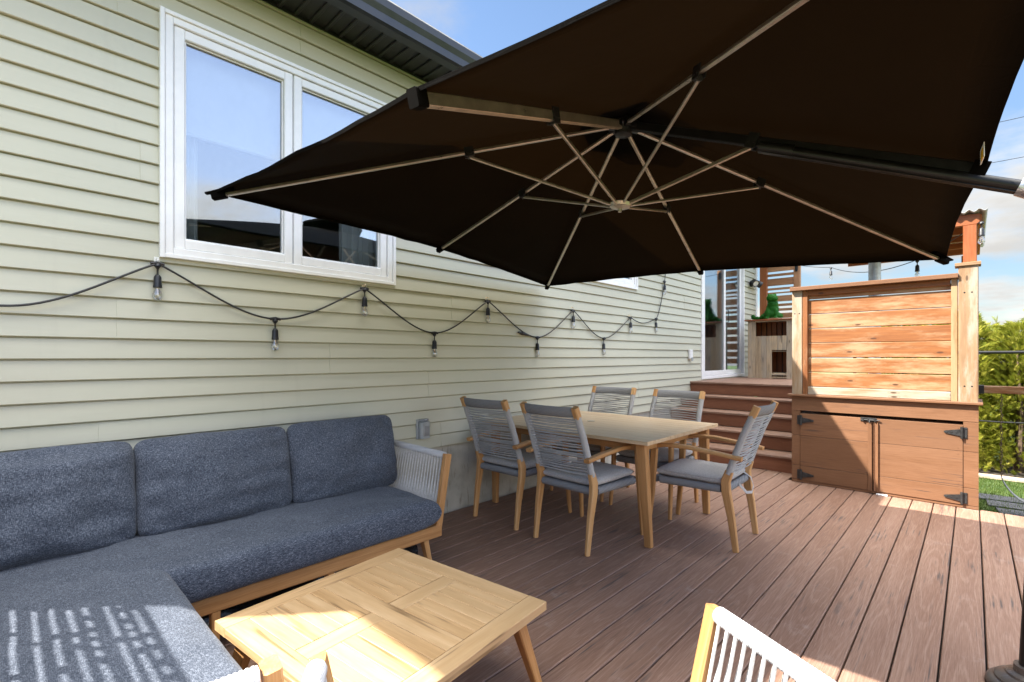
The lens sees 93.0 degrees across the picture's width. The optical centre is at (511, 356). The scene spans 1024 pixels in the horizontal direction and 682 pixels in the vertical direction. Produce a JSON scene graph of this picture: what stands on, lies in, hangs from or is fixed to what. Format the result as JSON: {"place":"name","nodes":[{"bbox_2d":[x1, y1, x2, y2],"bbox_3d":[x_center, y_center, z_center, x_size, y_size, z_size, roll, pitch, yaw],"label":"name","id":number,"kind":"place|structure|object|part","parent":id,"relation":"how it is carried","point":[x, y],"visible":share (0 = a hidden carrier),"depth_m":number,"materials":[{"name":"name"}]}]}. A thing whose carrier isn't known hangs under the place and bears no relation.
{"place":"outdoors","nodes":[
{"label":"outdoors","id":0,"kind":"place"},
{"bbox_2d":[390,0,1023,342],"label":"sky","id":1,"kind":"structure","parent":0,"point":[485,27],"materials":[{"name":"blue"}]},
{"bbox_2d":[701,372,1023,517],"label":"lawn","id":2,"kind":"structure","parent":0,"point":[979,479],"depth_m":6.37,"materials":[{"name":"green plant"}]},
{"bbox_2d":[0,0,756,513],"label":"house","id":3,"kind":"structure","parent":2,"relation":"on","point":[132,132],"depth_m":2.93,"materials":[{"name":"beige plastic"}]},
{"bbox_2d":[158,5,395,285],"bbox_3d":[-1.374,-1.175,3.081,0.086,1.310,1.431,0,0,43],"label":"window","id":4,"kind":"structure","parent":3,"relation":"in","point":[177,31],"depth_m":2.82,"materials":[{"name":"white plastic"}]},
{"bbox_2d":[0,257,665,356],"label":"string light","id":5,"kind":"object","parent":3,"relation":"attached to","point":[156,263],"visible":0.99,"depth_m":2.98,"materials":[{"name":"black plastic"}]},
{"bbox_2d":[416,418,429,438],"bbox_3d":[-0.678,0.559,3.741,0.071,0.151,0.105,0,0,43],"label":"outlet cover","id":6,"kind":"object","parent":3,"relation":"attached to","point":[422,428],"visible":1,"depth_m":3.72,"materials":[{"name":"grey plastic"}]},
{"bbox_2d":[594,277,637,289],"bbox_3d":[1.195,-1.335,5.790,0.086,0.990,1.086,0,0,43],"label":"window","id":7,"kind":"structure","parent":3,"relation":"in","point":[631,283],"depth_m":5.94,"materials":[{"name":"white glass"}]},
{"bbox_2d":[688,350,692,360],"bbox_3d":[2.691,-0.015,7.302,0.055,0.170,0.100,0,0,43],"label":"vent hood","id":8,"kind":"object","parent":3,"relation":"attached to","point":[690,354],"visible":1,"depth_m":7.28,"materials":[{"name":"grey plastic"}]},
{"bbox_2d":[700,269,744,378],"bbox_3d":[3.637,-0.707,8.349,0.127,2.145,1.958,0,0,43],"label":"patio door","id":9,"kind":"structure","parent":3,"relation":"in","point":[722,292],"depth_m":8.31,"materials":[{"name":"white glass"}]},
{"bbox_2d":[749,279,762,287],"bbox_3d":[4.654,-1.386,9.269,0.194,0.157,0.364,0,0,43],"label":"flood light","id":10,"kind":"object","parent":3,"relation":"attached to","point":[755,283],"visible":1,"depth_m":9.18,"materials":[{"name":"black plastic"}]},
{"bbox_2d":[769,397,956,432],"bbox_3d":[5.260,1.065,6.878,1.633,1.310,5.432,0,0,9],"label":"landing skirt","id":11,"kind":"object","parent":2,"relation":"on","point":[791,414],"depth_m":9.37,"materials":[{"name":"brown wood"}]},
{"bbox_2d":[690,376,950,391],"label":"landing floor","id":12,"kind":"structure","parent":11,"relation":"on","point":[780,382],"depth_m":7.30,"materials":[{"name":"brown wood"}]},
{"bbox_2d":[744,318,811,378],"bbox_3d":[4.638,-0.129,8.443,0.970,1.017,0.516,0,0,43],"label":"pallet cabinet","id":13,"kind":"object","parent":12,"relation":"on","point":[769,348],"visible":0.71,"depth_m":8.49,"materials":[{"name":"wood"}]},
{"bbox_2d":[750,293,783,319],"bbox_3d":[4.463,-0.867,8.531,0.534,0.493,0.373,0,0,43],"label":"moss animal","id":14,"kind":"object","parent":13,"relation":"on","point":[771,310],"visible":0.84,"depth_m":8.41},
{"bbox_2d":[760,266,800,317],"bbox_3d":[5.144,-0.700,9.332,0.700,2.160,0.098,0,0,43],"label":"slat screen","id":15,"kind":"object","parent":12,"relation":"on","point":[795,280],"visible":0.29,"depth_m":9.31,"materials":[{"name":"brown wood"}]},
{"bbox_2d":[868,262,880,388],"bbox_3d":[3.795,-0.675,5.084,0.220,2.110,0.220,0,0,43],"label":"flue pipe","id":16,"kind":"object","parent":12,"relation":"on","point":[874,271],"depth_m":5.04,"materials":[{"name":"silver metal"}]},
{"bbox_2d":[848,208,987,266],"bbox_3d":[4.032,-0.417,5.031,1.252,1.585,1.850,0,0,43],"label":"pergola","id":17,"kind":"object","parent":12,"relation":"on","point":[966,245],"visible":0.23,"depth_m":4.06,"materials":[{"name":"brown wood"}]},
{"bbox_2d":[806,221,984,279],"bbox_3d":[4.568,-1.246,6.506,0.057,0.917,5.342,0,0,16],"label":"string light","id":18,"kind":"object","parent":17,"relation":"hanging from","point":[981,234],"visible":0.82,"depth_m":4.89,"materials":[{"name":"black plastic"}]},
{"bbox_2d":[791,479,1021,681],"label":"deck joists","id":19,"kind":"object","parent":2,"relation":"on","point":[946,599],"depth_m":2.65,"materials":[{"name":"black wood"}]},
{"bbox_2d":[220,462,1023,681],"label":"deck floor","id":20,"kind":"structure","parent":19,"relation":"on","point":[802,572],"depth_m":2.76,"materials":[{"name":"brown wood"}]},
{"bbox_2d":[0,415,451,681],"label":"corner sofa","id":21,"kind":"object","parent":20,"relation":"on","point":[121,561],"visible":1,"depth_m":2.09,"materials":[{"name":"fabric"}]},
{"bbox_2d":[215,548,545,681],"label":"coffee table","id":22,"kind":"object","parent":20,"relation":"on","point":[398,615],"visible":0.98,"depth_m":1.60,"materials":[{"name":"brown wood"}]},
{"bbox_2d":[460,396,571,529],"bbox_3d":[0.021,0.790,3.862,0.578,0.961,0.770,0,0,43],"label":"dining chair","id":23,"kind":"object","parent":20,"relation":"on","point":[518,461],"visible":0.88,"depth_m":3.67,"materials":[{"name":"grey fabric"}]},
{"bbox_2d":[520,401,642,556],"bbox_3d":[0.480,0.790,3.399,0.770,0.961,0.578,0,0,-45],"label":"dining chair","id":24,"kind":"object","parent":20,"relation":"on","point":[591,476],"visible":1,"depth_m":3.24,"materials":[{"name":"grey fabric"}]},
{"bbox_2d":[550,386,636,501],"bbox_3d":[0.816,0.790,4.695,0.578,0.961,0.770,0,0,40],"label":"dining chair","id":25,"kind":"object","parent":20,"relation":"on","point":[606,406],"visible":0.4,"depth_m":4.88,"materials":[{"name":"grey fabric"}]},
{"bbox_2d":[482,411,717,548],"bbox_3d":[0.713,0.906,4.072,1.550,0.724,1.187,0,0,43],"label":"dining table","id":26,"kind":"object","parent":20,"relation":"on","point":[642,435],"visible":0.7,"depth_m":3.66,"materials":[{"name":"brown wood"}]},
{"bbox_2d":[204,0,1023,681],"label":"cantilever umbrella","id":27,"kind":"object","parent":20,"relation":"on","point":[618,138],"visible":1,"depth_m":2.26,"materials":[{"name":"black fabric"}]},
{"bbox_2d":[609,389,705,519],"bbox_3d":[1.292,0.790,4.223,0.578,0.961,0.770,0,0,44],"label":"dining chair","id":28,"kind":"object","parent":20,"relation":"on","point":[666,455],"visible":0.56,"depth_m":4.24,"materials":[{"name":"grey fabric"}]},
{"bbox_2d":[650,400,778,552],"bbox_3d":[1.430,0.790,3.457,0.770,0.961,0.578,0,0,41],"label":"dining chair","id":29,"kind":"object","parent":20,"relation":"on","point":[725,480],"visible":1,"depth_m":3.34,"materials":[{"name":"grey fabric"}]},
{"bbox_2d":[671,383,791,473],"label":"deck stairs","id":30,"kind":"structure","parent":20,"relation":"on","point":[744,401],"depth_m":6.24,"materials":[{"name":"brown wood"}]},
{"bbox_2d":[788,393,982,509],"bbox_3d":[3.481,0.825,4.618,1.425,0.890,0.488,0,0,43],"label":"storage cabinet","id":31,"kind":"object","parent":20,"relation":"on","point":[921,450],"visible":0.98,"depth_m":4.39,"materials":[{"name":"wood"}]},
{"bbox_3d":[3.116,0.905,4.666,0.670,0.670,0.056,0,0,43],"label":"door","id":32,"kind":"part","parent":31,"relation":"part of","materials":[{"name":"wood"}]},
{"bbox_2d":[790,261,980,401],"bbox_3d":[3.372,-0.200,4.496,1.395,1.160,0.155,0,0,43],"label":"privacy screen","id":33,"kind":"object","parent":31,"relation":"on","point":[952,349],"visible":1,"depth_m":4.42,"materials":[{"name":"brown wood"}]},
{"bbox_3d":[3.557,0.908,4.256,0.630,0.665,0.045,0,0,43],"label":"door","id":34,"kind":"part","parent":31,"relation":"part of","materials":[{"name":"wood"}]},
{"bbox_2d":[979,385,1023,502],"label":"strap swing","id":35,"kind":"object","parent":2,"relation":"on","point":[983,389],"visible":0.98,"depth_m":5.28,"materials":[{"name":"metal"}]},
{"bbox_2d":[979,461,1023,477],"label":"hedge bed","id":36,"kind":"object","parent":2,"relation":"on","point":[992,471],"depth_m":7.06,"materials":[{"name":"soil"}]},
{"bbox_2d":[866,325,949,374],"bbox_3d":[6.559,0.441,8.173,1.440,2.534,1.343,0,0,0],"label":"cedar shrub","id":37,"kind":"object","parent":36,"relation":"on","point":[913,341],"visible":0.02,"depth_m":7.90,"materials":[{"name":"green plant"}]},
{"bbox_2d":[917,311,1023,471],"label":"cedar shrub","id":38,"kind":"object","parent":36,"relation":"on","point":[985,331],"visible":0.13,"depth_m":7.09,"materials":[{"name":"green plant"}]},
{"bbox_2d":[944,321,1023,468],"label":"cedar shrub","id":39,"kind":"object","parent":36,"relation":"on","point":[996,324],"visible":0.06,"depth_m":7.28,"materials":[{"name":"green plant"}]},
{"bbox_2d":[979,315,1023,474],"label":"cedar shrub","id":40,"kind":"object","parent":36,"relation":"on","point":[1008,328],"visible":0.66,"depth_m":7.01,"materials":[{"name":"green plant"}]},
{"bbox_2d":[979,351,1023,423],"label":"metal fence","id":41,"kind":"object","parent":36,"relation":"on","point":[1001,352],"visible":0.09,"depth_m":6.82,"materials":[{"name":"black metal"}]},
{"bbox_2d":[1004,309,1023,463],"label":"cedar shrub","id":42,"kind":"object","parent":36,"relation":"on","point":[1022,336],"visible":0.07,"depth_m":7.38,"materials":[{"name":"green plant"}]},
{"bbox_2d":[979,473,1023,482],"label":"garden edging","id":43,"kind":"object","parent":2,"relation":"on","point":[1006,478],"depth_m":6.72,"materials":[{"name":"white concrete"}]},
{"bbox_2d":[979,493,1023,504],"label":"paving slab","id":44,"kind":"structure","parent":2,"relation":"on","point":[981,495],"depth_m":5.79,"materials":[{"name":"grey concrete"}]},
{"bbox_2d":[987,500,1023,510],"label":"paving slab","id":45,"kind":"structure","parent":2,"relation":"on","point":[1012,506],"depth_m":5.56,"materials":[{"name":"grey concrete"}]},
{"bbox_2d":[996,507,1023,516],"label":"paving slab","id":46,"kind":"structure","parent":2,"relation":"on","point":[1017,512],"depth_m":5.28,"materials":[{"name":"grey concrete"}]},
{"bbox_2d":[979,476,1023,516],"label":"grass","id":47,"kind":"structure","parent":0,"point":[993,491],"depth_m":6.12,"materials":[{"name":"green plant"}]}
]}

